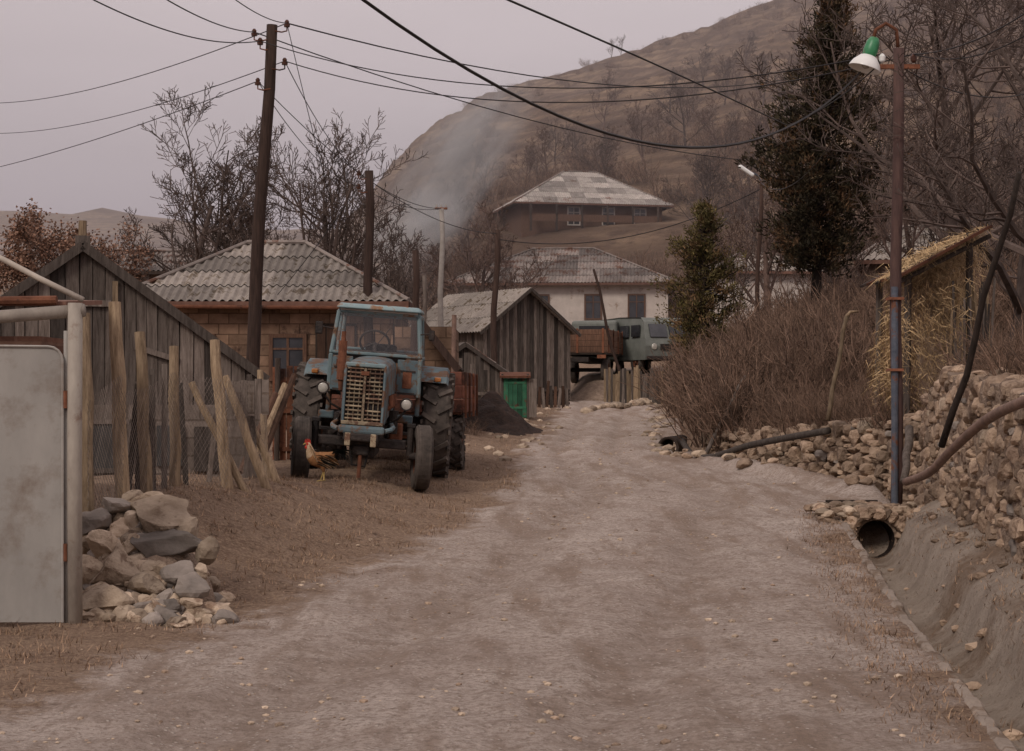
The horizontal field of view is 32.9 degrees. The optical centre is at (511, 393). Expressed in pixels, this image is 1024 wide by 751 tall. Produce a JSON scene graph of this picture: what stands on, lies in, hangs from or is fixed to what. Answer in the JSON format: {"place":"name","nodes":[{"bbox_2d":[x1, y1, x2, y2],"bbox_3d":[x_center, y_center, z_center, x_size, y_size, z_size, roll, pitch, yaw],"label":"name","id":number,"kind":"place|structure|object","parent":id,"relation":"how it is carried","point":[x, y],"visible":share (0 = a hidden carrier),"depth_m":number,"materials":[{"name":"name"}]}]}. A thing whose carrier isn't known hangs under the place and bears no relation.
{"place":"outdoors","nodes":[
{"label":"outdoors","id":0,"kind":"place"},
{"bbox_2d":[0,0,771,229],"label":"sky","id":1,"kind":"structure","parent":0,"point":[49,48],"materials":[{"name":"grey"}]},
{"bbox_2d":[0,399,1019,750],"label":"dirt road","id":2,"kind":"structure","parent":0,"point":[596,625],"depth_m":11.26,"materials":[{"name":"brown soil"}]},
{"bbox_2d":[0,403,928,750],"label":"road pebbles","id":3,"kind":"object","parent":2,"relation":"on","point":[524,445],"visible":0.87,"depth_m":12.18,"materials":[{"name":"beige stone"}]},
{"bbox_2d":[580,398,653,413],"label":"roadside boulders","id":4,"kind":"object","parent":2,"relation":"on","point":[613,404],"visible":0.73,"depth_m":52.19,"materials":[{"name":"beige stone"}]},
{"bbox_2d":[604,365,671,403],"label":"picket fence","id":5,"kind":"object","parent":2,"relation":"on","point":[614,390],"visible":0.43,"depth_m":56.20,"materials":[{"name":"brown wood"}]},
{"bbox_2d":[659,435,686,451],"bbox_3d":[3.078,0.993,32.775,0.400,0.400,1.600,0,0,14],"label":"drain pipe","id":6,"kind":"object","parent":2,"relation":"on","point":[670,440],"visible":0.51,"depth_m":32.21,"materials":[{"name":"black metal"}]},
{"bbox_2d":[705,375,745,453],"bbox_3d":[3.584,0.389,29.252,0.966,1.407,0.082,0,0,-34],"label":"leaning post","id":7,"kind":"object","parent":2,"relation":"on","point":[709,446],"visible":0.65,"depth_m":29.12,"materials":[{"name":"brown wood"}]},
{"bbox_2d":[679,427,831,456],"bbox_3d":[3.522,0.781,27.112,0.431,0.632,6.293,0,0,-13],"label":"irrigation pipe","id":8,"kind":"object","parent":2,"relation":"on","point":[783,438],"visible":0.77,"depth_m":25.43,"materials":[{"name":"brown dark iron"}]},
{"bbox_2d":[839,520,1017,750],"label":"ditch lip","id":9,"kind":"object","parent":2,"relation":"on","point":[1002,741],"visible":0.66,"depth_m":10.18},
{"bbox_2d":[0,308,1023,750],"bbox_3d":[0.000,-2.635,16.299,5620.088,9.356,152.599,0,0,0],"label":"ground","id":10,"kind":"structure","parent":0,"point":[972,614],"depth_m":15.54,"materials":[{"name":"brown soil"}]},
{"bbox_2d":[0,255,85,623],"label":"metal gate","id":11,"kind":"structure","parent":10,"relation":"on","point":[40,483],"depth_m":11.90,"materials":[{"name":"metal"}]},
{"bbox_2d":[0,296,101,357],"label":"metal pipe","id":12,"kind":"object","parent":11,"relation":"attached to","point":[57,343],"visible":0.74,"depth_m":13.60,"materials":[{"name":"metal"}]},
{"bbox_2d":[0,198,158,293],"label":"bare tree","id":13,"kind":"object","parent":10,"relation":"on","point":[28,232],"visible":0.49,"depth_m":47.46,"materials":[{"name":"brown plant"}]},
{"bbox_2d":[24,206,184,280],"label":"bare tree","id":14,"kind":"object","parent":10,"relation":"on","point":[119,260],"visible":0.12,"depth_m":60.84,"materials":[{"name":"brown plant"}]},
{"bbox_2d":[0,220,269,477],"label":"plank shed","id":15,"kind":"structure","parent":10,"relation":"on","point":[82,266],"depth_m":19.31,"materials":[{"name":"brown wood"}]},
{"bbox_2d":[103,249,192,282],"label":"village house","id":16,"kind":"structure","parent":10,"relation":"on","point":[157,269],"depth_m":63.02,"materials":[{"name":"grey paint"}]},
{"bbox_2d":[82,553,215,602],"bbox_3d":[-2.767,1.578,12.930,1.131,0.906,0.920,0,0,0],"label":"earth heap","id":17,"kind":"object","parent":10,"relation":"on","point":[172,559],"visible":0.09,"depth_m":12.78,"materials":[{"name":"brown soil"}]},
{"bbox_2d":[82,490,238,627],"bbox_3d":[-2.666,1.204,12.657,1.300,0.934,1.569,0,0,-10],"label":"rock pile","id":18,"kind":"object","parent":10,"relation":"on","point":[127,532],"visible":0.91,"depth_m":12.55,"materials":[{"name":"beige stone"}]},
{"bbox_2d":[82,301,281,536],"bbox_3d":[-3.028,0.311,16.148,0.711,2.173,5.583,0,0,11],"label":"wire fence","id":19,"kind":"object","parent":10,"relation":"on","point":[143,424],"visible":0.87,"depth_m":15.68,"materials":[{"name":"brown wood"}]},
{"bbox_2d":[226,379,268,415],"bbox_3d":[-2.730,0.040,17.900,0.436,0.388,0.030,0,0,0],"label":"grey board panel","id":20,"kind":"object","parent":19,"relation":"attached to","point":[258,389],"visible":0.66,"depth_m":17.89,"materials":[{"name":"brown wood"}]},
{"bbox_2d":[120,81,291,271],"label":"bare tree","id":21,"kind":"object","parent":10,"relation":"on","point":[227,174],"visible":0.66,"depth_m":55.23,"materials":[{"name":"brown plant"}]},
{"bbox_2d":[152,159,286,261],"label":"bare tree","id":22,"kind":"object","parent":10,"relation":"on","point":[209,201],"visible":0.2,"depth_m":56.51,"materials":[{"name":"brown plant"}]},
{"bbox_2d":[209,209,323,249],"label":"bare tree","id":23,"kind":"object","parent":10,"relation":"on","point":[280,229],"visible":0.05,"depth_m":67.03,"materials":[{"name":"brown plant"}]},
{"bbox_2d":[246,20,289,367],"bbox_3d":[-3.853,-2.305,27.007,0.808,7.019,0.258,0,0,0],"label":"utility pole","id":24,"kind":"object","parent":10,"relation":"on","point":[255,288],"visible":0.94,"depth_m":26.93,"materials":[{"name":"brown wood"}]},
{"bbox_2d":[0,0,1023,312],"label":"overhead wires","id":25,"kind":"object","parent":24,"relation":"hanging from","point":[502,88],"visible":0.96,"depth_m":22.74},
{"bbox_2d":[239,373,296,473],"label":"stacked poles","id":26,"kind":"object","parent":10,"relation":"on","point":[280,397],"visible":0.59,"depth_m":19.67,"materials":[{"name":"brown wood"}]},
{"bbox_2d":[272,358,297,460],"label":"rusty iron gate","id":27,"kind":"structure","parent":10,"relation":"on","point":[279,448],"depth_m":24.98,"materials":[{"name":"brown metal"}]},
{"bbox_2d":[177,308,407,418],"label":"walls","id":28,"kind":"structure","parent":10,"relation":"on","point":[229,327],"depth_m":36.00,"materials":[{"name":"brick"}]},
{"bbox_2d":[213,334,306,380],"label":"windows","id":29,"kind":"structure","parent":28,"relation":"attached to","point":[289,349],"depth_m":35.98,"materials":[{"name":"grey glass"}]},
{"bbox_2d":[142,240,421,315],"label":"roof","id":30,"kind":"structure","parent":28,"relation":"on","point":[321,277],"depth_m":36.69,"materials":[{"name":"grey tile"}]},
{"bbox_2d":[173,305,407,358],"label":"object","id":31,"kind":"object","parent":28,"relation":"attached to","point":[322,343],"visible":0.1,"depth_m":35.92,"materials":[{"name":"wood"}]},
{"bbox_2d":[229,108,427,280],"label":"bare tree","id":32,"kind":"object","parent":10,"relation":"on","point":[341,221],"visible":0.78,"depth_m":49.51,"materials":[{"name":"brown plant"}]},
{"bbox_2d":[303,439,358,480],"bbox_3d":[-2.094,0.768,20.224,0.691,0.502,0.201,0,0,-12],"label":"rooster","id":33,"kind":"object","parent":10,"relation":"on","point":[322,460],"visible":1,"depth_m":20.14},
{"bbox_2d":[356,170,374,347],"bbox_3d":[-3.031,-1.842,36.008,0.393,5.594,0.260,0,0,0],"label":"utility pole","id":34,"kind":"object","parent":10,"relation":"on","point":[369,249],"visible":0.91,"depth_m":35.93,"materials":[{"name":"brown wood"}]},
{"bbox_2d":[289,302,455,490],"bbox_3d":[-1.845,-0.020,22.717,2.134,2.292,3.567,4,1,-1],"label":"tractor","id":35,"kind":"object","parent":10,"relation":"on","point":[366,420],"visible":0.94,"depth_m":22.41,"materials":[{"name":"blue painted metal"},{"name":"rubber"},{"name":"glass"}]},
{"bbox_2d":[320,198,437,326],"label":"bare tree","id":36,"kind":"object","parent":10,"relation":"on","point":[388,281],"visible":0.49,"depth_m":61.95,"materials":[{"name":"brown plant"}]},
{"bbox_2d":[326,372,477,469],"bbox_3d":[-1.658,0.412,26.094,2.100,1.449,3.650,0,0,2],"label":"farm trailer","id":37,"kind":"object","parent":10,"relation":"on","point":[466,383],"visible":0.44,"depth_m":24.88,"materials":[{"name":"red paint"}]},
{"bbox_2d":[410,250,419,360],"bbox_3d":[-1.730,-0.723,31.007,0.172,3.693,0.176,0,0,0],"label":"wooden post","id":38,"kind":"object","parent":10,"relation":"on","point":[415,298],"visible":0.36,"depth_m":30.95,"materials":[{"name":"brown wood"}]},
{"bbox_2d":[422,275,426,365],"bbox_3d":[-1.677,-0.610,33.007,0.137,3.288,0.138,0,0,0],"label":"wooden post","id":39,"kind":"object","parent":10,"relation":"on","point":[424,282],"visible":0.31,"depth_m":32.98,"materials":[{"name":"brown wood"}]},
{"bbox_2d":[395,307,463,371],"bbox_3d":[-1.618,-0.285,34.873,1.312,2.770,3.855,0,0,0],"label":"lean to annex","id":40,"kind":"object","parent":10,"relation":"on","point":[442,349],"visible":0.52,"depth_m":33.60,"materials":[{"name":"stone"}]},
{"bbox_2d":[435,204,446,326],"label":"concrete pole","id":41,"kind":"object","parent":10,"relation":"on","point":[441,270],"visible":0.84,"depth_m":54.94,"materials":[{"name":"concrete"}]},
{"bbox_2d":[459,353,487,398],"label":"board fence","id":42,"kind":"object","parent":10,"relation":"on","point":[478,370],"visible":0.27,"depth_m":43.98,"materials":[{"name":"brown wood"}]},
{"bbox_2d":[459,342,508,398],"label":"board shed","id":43,"kind":"structure","parent":10,"relation":"on","point":[493,368],"depth_m":46.09,"materials":[{"name":"grey wood"}]},
{"bbox_2d":[414,197,555,293],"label":"bare tree","id":44,"kind":"object","parent":10,"relation":"on","point":[478,271],"visible":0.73,"depth_m":79.46,"materials":[{"name":"brown plant"}]},
{"bbox_2d":[409,287,581,400],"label":"wooden barn","id":45,"kind":"structure","parent":10,"relation":"on","point":[534,332],"depth_m":57.22,"materials":[{"name":"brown wood"}]},
{"bbox_2d":[490,230,500,363],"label":"utility pole","id":46,"kind":"object","parent":10,"relation":"on","point":[493,331],"visible":0.67,"depth_m":47.94,"materials":[{"name":"brown wood"}]},
{"bbox_2d":[464,391,542,435],"bbox_3d":[-0.395,0.438,37.500,2.405,1.000,5.000,0,0,0],"label":"manure heap","id":47,"kind":"object","parent":10,"relation":"on","point":[497,413],"visible":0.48,"depth_m":36.46,"materials":[{"name":"brown soil"}]},
{"bbox_2d":[500,372,536,417],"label":"green privy","id":48,"kind":"structure","parent":10,"relation":"on","point":[519,395],"depth_m":42.73,"materials":[{"name":"paint"}]},
{"bbox_2d":[537,381,569,407],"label":"picket fence","id":49,"kind":"object","parent":10,"relation":"on","point":[548,396],"visible":0.51,"depth_m":51.98,"materials":[{"name":"brown wood"}]},
{"bbox_2d":[454,285,667,324],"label":"walls","id":50,"kind":"structure","parent":10,"relation":"on","point":[567,302],"depth_m":85.87,"materials":[{"name":"paint"}]},
{"bbox_2d":[443,247,678,295],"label":"roof","id":51,"kind":"structure","parent":50,"relation":"on","point":[573,265],"depth_m":87.32,"materials":[{"name":"grey tile"}]},
{"bbox_2d":[540,294,645,319],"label":"windows","id":52,"kind":"structure","parent":50,"relation":"attached to","point":[593,306],"depth_m":85.83,"materials":[{"name":"grey glass"}]},
{"bbox_2d":[571,366,669,401],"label":"earth verge","id":53,"kind":"structure","parent":10,"relation":"on","point":[588,386],"depth_m":60.04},
{"bbox_2d":[570,320,623,382],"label":"flatbed truck","id":54,"kind":"object","parent":53,"relation":"on","point":[590,345],"visible":0.52,"depth_m":60.78,"materials":[{"name":"metal"}]},
{"bbox_2d":[592,269,624,398],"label":"leaning pole","id":55,"kind":"object","parent":53,"relation":"on","point":[606,326],"visible":0.75,"depth_m":58.96,"materials":[{"name":"brown wood"}]},
{"bbox_2d":[607,317,685,370],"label":"minibus","id":56,"kind":"object","parent":53,"relation":"on","point":[642,336],"visible":0.46,"depth_m":62.22,"materials":[{"name":"grey paint"}]},
{"bbox_2d":[620,324,685,349],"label":"windows and lamps","id":57,"kind":"structure","parent":56,"relation":"in","point":[655,330],"depth_m":62.12,"materials":[{"name":"grey glass"}]},
{"bbox_2d":[269,242,1023,447],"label":"dry shrub thicket","id":58,"kind":"object","parent":10,"relation":"on","point":[782,359],"visible":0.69,"depth_m":30.02,"materials":[{"name":"brown plant"}]},
{"bbox_2d":[646,196,749,372],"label":"thuja tree","id":59,"kind":"object","parent":10,"relation":"on","point":[702,303],"visible":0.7,"depth_m":41.81,"materials":[{"name":"green plant"}]},
{"bbox_2d":[738,165,762,322],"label":"lamp pole","id":60,"kind":"object","parent":10,"relation":"on","point":[759,241],"visible":0.73,"depth_m":43.96,"materials":[{"name":"grey metal"}]},
{"bbox_2d":[705,274,811,330],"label":"walls","id":61,"kind":"structure","parent":10,"relation":"on","point":[784,282],"depth_m":74.02,"materials":[{"name":"paint"}]},
{"bbox_2d":[690,252,824,276],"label":"roof","id":62,"kind":"structure","parent":61,"relation":"on","point":[787,271],"depth_m":74.27,"materials":[{"name":"grey wood"}]},
{"bbox_2d":[714,163,865,312],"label":"bare tree","id":63,"kind":"object","parent":10,"relation":"on","point":[767,267],"visible":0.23,"depth_m":65.92,"materials":[{"name":"brown plant"}]},
{"bbox_2d":[699,409,925,501],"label":"dry stone wall","id":64,"kind":"structure","parent":10,"relation":"on","point":[868,457],"depth_m":24.09,"materials":[{"name":"beige stone"}]},
{"bbox_2d":[734,0,914,312],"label":"cypress tree","id":65,"kind":"object","parent":10,"relation":"on","point":[815,249],"visible":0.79,"depth_m":39.59,"materials":[{"name":"green plant"}]},
{"bbox_2d":[825,310,857,420],"bbox_3d":[4.579,-0.394,24.178,0.610,1.549,0.132,0,0,-34],"label":"leaning post","id":66,"kind":"object","parent":10,"relation":"on","point":[835,376],"visible":0.99,"depth_m":24.13,"materials":[{"name":"brown wood"}]},
{"bbox_2d":[659,449,1023,739],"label":"fallen stones","id":67,"kind":"object","parent":10,"relation":"on","point":[849,480],"visible":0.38,"depth_m":16.41,"materials":[{"name":"grey stone"}]},
{"bbox_2d":[803,500,923,559],"bbox_3d":[3.957,1.530,19.409,1.392,0.664,1.533,0,0,0],"label":"culvert","id":68,"kind":"object","parent":10,"relation":"on","point":[859,514],"visible":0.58,"depth_m":18.82,"materials":[{"name":"stone"},{"name":"beige stone"},{"name":"dark metal"}]},
{"bbox_2d":[733,0,1023,285],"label":"bare tree","id":69,"kind":"object","parent":10,"relation":"on","point":[941,92],"visible":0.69,"depth_m":36.06,"materials":[{"name":"brown plant"}]},
{"bbox_2d":[849,22,919,504],"bbox_3d":[4.296,-1.327,20.000,0.817,5.934,0.380,0,0,0],"label":"street lamp","id":70,"kind":"object","parent":10,"relation":"on","point":[866,62],"visible":0.98,"depth_m":19.94,"materials":[{"name":"brown metal"}]},
{"bbox_2d":[900,425,913,483],"bbox_3d":[4.332,0.662,19.000,0.109,0.630,0.887,0,0,16],"label":"leaning log","id":71,"kind":"object","parent":10,"relation":"on","point":[908,444],"visible":0.94,"depth_m":19.01,"materials":[{"name":"brown wood"}]},
{"bbox_2d":[854,225,985,289],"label":"grey roof house","id":72,"kind":"structure","parent":10,"relation":"on","point":[876,263],"depth_m":50.41,"materials":[{"name":"brown paint"}]},
{"bbox_2d":[860,223,995,420],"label":"hay shed","id":73,"kind":"structure","parent":10,"relation":"on","point":[929,310],"depth_m":23.02,"materials":[{"name":"beige plant"}]},
{"bbox_2d":[835,0,1023,344],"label":"bare tree","id":74,"kind":"object","parent":10,"relation":"on","point":[1008,288],"visible":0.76,"depth_m":26.09,"materials":[{"name":"brown plant"}]},
{"bbox_2d":[861,0,1023,243],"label":"bare tree","id":75,"kind":"object","parent":10,"relation":"on","point":[1013,229],"visible":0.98,"depth_m":19.24,"materials":[{"name":"brown plant"}]},
{"bbox_2d":[918,364,1023,562],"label":"rubble retaining wall","id":76,"kind":"structure","parent":10,"relation":"on","point":[978,477],"depth_m":15.97,"materials":[{"name":"stone"}]},
{"bbox_2d":[902,396,1023,485],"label":"water pipe","id":77,"kind":"object","parent":76,"relation":"on","point":[966,436],"visible":1,"depth_m":14.97,"materials":[{"name":"brown metal"}]},
{"bbox_2d":[938,172,1021,447],"bbox_3d":[4.108,-0.688,15.207,0.100,2.370,1.301,0,0,-16],"label":"leaning log","id":78,"kind":"object","parent":10,"relation":"on","point":[970,357],"visible":1,"depth_m":15.18,"materials":[{"name":"brown wood"}]},
{"bbox_2d":[0,0,1023,320],"bbox_3d":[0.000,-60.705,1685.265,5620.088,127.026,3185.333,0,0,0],"label":"hillside","id":79,"kind":"structure","parent":0,"point":[634,70],"depth_m":217.93,"materials":[{"name":"brown soil"}]},
{"bbox_2d":[501,203,661,236],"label":"walls","id":80,"kind":"structure","parent":79,"relation":"on","point":[517,218],"depth_m":125.58,"materials":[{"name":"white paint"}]},
{"bbox_2d":[491,170,673,214],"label":"roof","id":81,"kind":"structure","parent":80,"relation":"on","point":[567,187],"depth_m":126.89,"materials":[{"name":"grey tile"},{"name":"dark wood"}]},
{"bbox_2d":[567,206,646,225],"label":"windows","id":82,"kind":"structure","parent":80,"relation":"attached to","point":[576,210],"depth_m":126.17,"materials":[{"name":"grey glass"}]},
{"bbox_2d":[530,203,658,230],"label":"veranda","id":83,"kind":"object","parent":79,"relation":"on","point":[556,217],"visible":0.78,"depth_m":124.99,"materials":[{"name":"brown wood"}]},
{"bbox_2d":[336,0,1023,332],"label":"distant bare trees","id":84,"kind":"object","parent":79,"relation":"on","point":[706,179],"visible":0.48,"depth_m":124.82,"materials":[{"name":"brown plant"}]},
{"bbox_2d":[374,0,1023,325],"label":"hillside scrub","id":85,"kind":"object","parent":79,"relation":"on","point":[633,175],"visible":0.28,"depth_m":149.02,"materials":[{"name":"brown plant"}]}
]}

